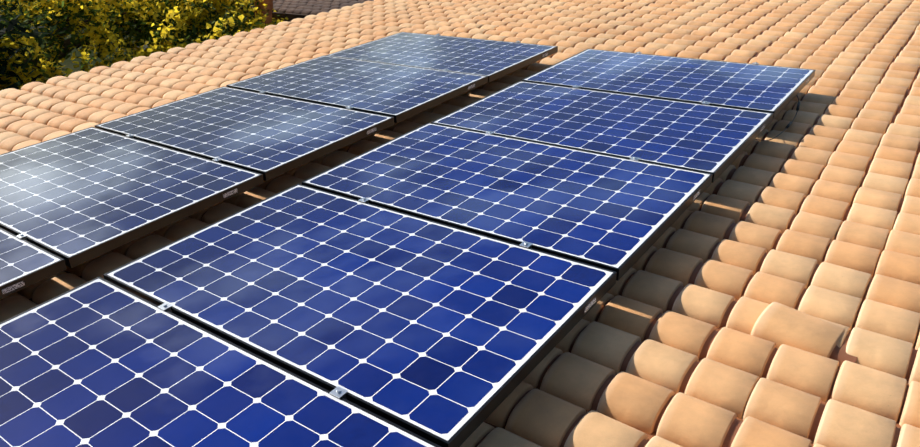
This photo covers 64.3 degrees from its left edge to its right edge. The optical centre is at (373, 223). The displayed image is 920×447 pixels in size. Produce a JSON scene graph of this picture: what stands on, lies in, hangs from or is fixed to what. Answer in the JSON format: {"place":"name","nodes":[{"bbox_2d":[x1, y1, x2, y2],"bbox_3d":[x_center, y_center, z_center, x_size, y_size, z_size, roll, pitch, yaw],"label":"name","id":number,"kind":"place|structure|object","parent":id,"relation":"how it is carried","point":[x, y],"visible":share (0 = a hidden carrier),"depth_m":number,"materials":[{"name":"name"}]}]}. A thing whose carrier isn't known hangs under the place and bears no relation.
{"place":"outdoors","nodes":[
{"label":"outdoors","id":0,"kind":"place"},
{"bbox_2d":[8,3,132,82],"bbox_3d":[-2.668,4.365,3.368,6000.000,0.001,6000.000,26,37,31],"label":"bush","id":1,"kind":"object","parent":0,"point":[69,62],"depth_m":15.67,"materials":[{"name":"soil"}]},
{"bbox_2d":[0,0,58,89],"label":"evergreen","id":2,"kind":"object","parent":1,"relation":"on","point":[12,27],"visible":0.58,"depth_m":7.49,"materials":[{"name":"green plant"}]},
{"bbox_2d":[254,0,272,27],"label":"wall","id":3,"kind":"structure","parent":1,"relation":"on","point":[269,7],"depth_m":10.78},
{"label":"house walls","id":4,"kind":"object","parent":1,"relation":"on","visible":0},
{"bbox_2d":[18,233,914,446],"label":"roof deck","id":5,"kind":"structure","parent":4,"relation":"on","point":[651,435],"depth_m":2.16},
{"bbox_2d":[0,0,919,446],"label":"roof tiles","id":6,"kind":"object","parent":5,"relation":"on","point":[812,210],"visible":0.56,"depth_m":3.18,"materials":[{"name":"ceramic"}]},
{"bbox_2d":[16,33,758,399],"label":"panel clamps","id":7,"kind":"object","parent":6,"relation":"on","point":[338,391],"visible":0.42,"depth_m":3.07,"materials":[{"name":"silver metal"}]},
{"bbox_2d":[0,228,66,298],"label":"panel","id":8,"kind":"object","parent":7,"relation":"attached to","point":[24,263],"visible":0.98,"depth_m":2.86,"materials":[{"name":"blue glass"}]},
{"bbox_2d":[0,127,263,267],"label":"panel","id":9,"kind":"object","parent":7,"relation":"attached to","point":[74,199],"visible":1,"depth_m":3.52,"materials":[{"name":"blue glass"}]},
{"bbox_2d":[0,277,440,446],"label":"panel","id":10,"kind":"object","parent":7,"relation":"attached to","point":[98,362],"visible":1,"depth_m":2.08,"materials":[{"name":"blue glass"}]},
{"bbox_2d":[95,86,393,180],"bbox_3d":[-0.807,-0.603,4.436,1.560,0.047,1.046,17,32,36],"label":"panel","id":11,"kind":"object","parent":7,"relation":"attached to","point":[268,136],"visible":1,"depth_m":4.30,"materials":[{"name":"blue glass"}]},
{"bbox_2d":[226,55,487,122],"bbox_3d":[-0.131,-0.995,5.164,1.560,0.046,1.046,17,32,36],"label":"panel","id":12,"kind":"object","parent":7,"relation":"attached to","point":[398,93],"visible":1,"depth_m":5.04,"materials":[{"name":"blue glass"}]},
{"bbox_2d":[103,184,616,446],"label":"panel","id":13,"kind":"object","parent":7,"relation":"attached to","point":[441,334],"visible":1,"depth_m":2.46,"materials":[{"name":"blue glass"}]},
{"bbox_2d":[326,32,557,81],"bbox_3d":[0.542,-1.380,5.890,1.560,0.046,1.046,17,32,36],"label":"panel","id":14,"kind":"object","parent":7,"relation":"attached to","point":[492,60],"visible":1,"depth_m":5.79,"materials":[{"name":"blue glass"}]},
{"bbox_2d":[302,123,712,280],"bbox_3d":[0.592,-0.189,3.364,1.560,0.046,1.046,17,32,36],"label":"panel","id":15,"kind":"object","parent":7,"relation":"attached to","point":[620,216],"visible":1,"depth_m":3.22,"materials":[{"name":"blue glass"}]},
{"bbox_2d":[431,81,773,182],"bbox_3d":[1.268,-0.575,4.091,1.560,0.046,1.046,17,32,36],"label":"panel","id":16,"kind":"object","parent":7,"relation":"attached to","point":[716,141],"visible":1,"depth_m":3.98,"materials":[{"name":"blue glass"}]},
{"bbox_2d":[522,49,814,118],"bbox_3d":[1.942,-0.966,4.818,1.560,0.047,1.046,17,32,36],"label":"panel","id":17,"kind":"object","parent":7,"relation":"attached to","point":[775,90],"visible":0.98,"depth_m":4.72,"materials":[{"name":"blue glass"}]},
{"bbox_2d":[755,95,799,140],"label":"cables","id":18,"kind":"object","parent":6,"relation":"on","point":[797,110],"visible":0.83,"depth_m":4.16,"materials":[{"name":"black plastic"}]},
{"bbox_2d":[751,302,857,366],"bbox_3d":[1.454,0.368,2.412,0.216,0.080,0.301,-26,37,-38],"label":"roof tile","id":19,"kind":"object","parent":6,"relation":"on","point":[779,324],"visible":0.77,"depth_m":2.39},
{"bbox_2d":[0,0,287,90],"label":"bush","id":20,"kind":"object","parent":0,"point":[160,31],"depth_m":8.93,"materials":[{"name":"green plant"}]},
{"bbox_2d":[131,21,275,51],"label":"bush","id":21,"kind":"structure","parent":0,"point":[167,40],"depth_m":13.96,"materials":[{"name":"green plant"}]},
{"bbox_2d":[173,6,307,21],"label":"roof deck","id":22,"kind":"structure","parent":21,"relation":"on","point":[290,16],"depth_m":11.21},
{"bbox_2d":[170,0,373,14],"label":"roof tiles","id":23,"kind":"object","parent":22,"relation":"on","point":[310,7],"visible":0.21,"depth_m":11.46,"materials":[{"name":"brown tile"}]}
]}

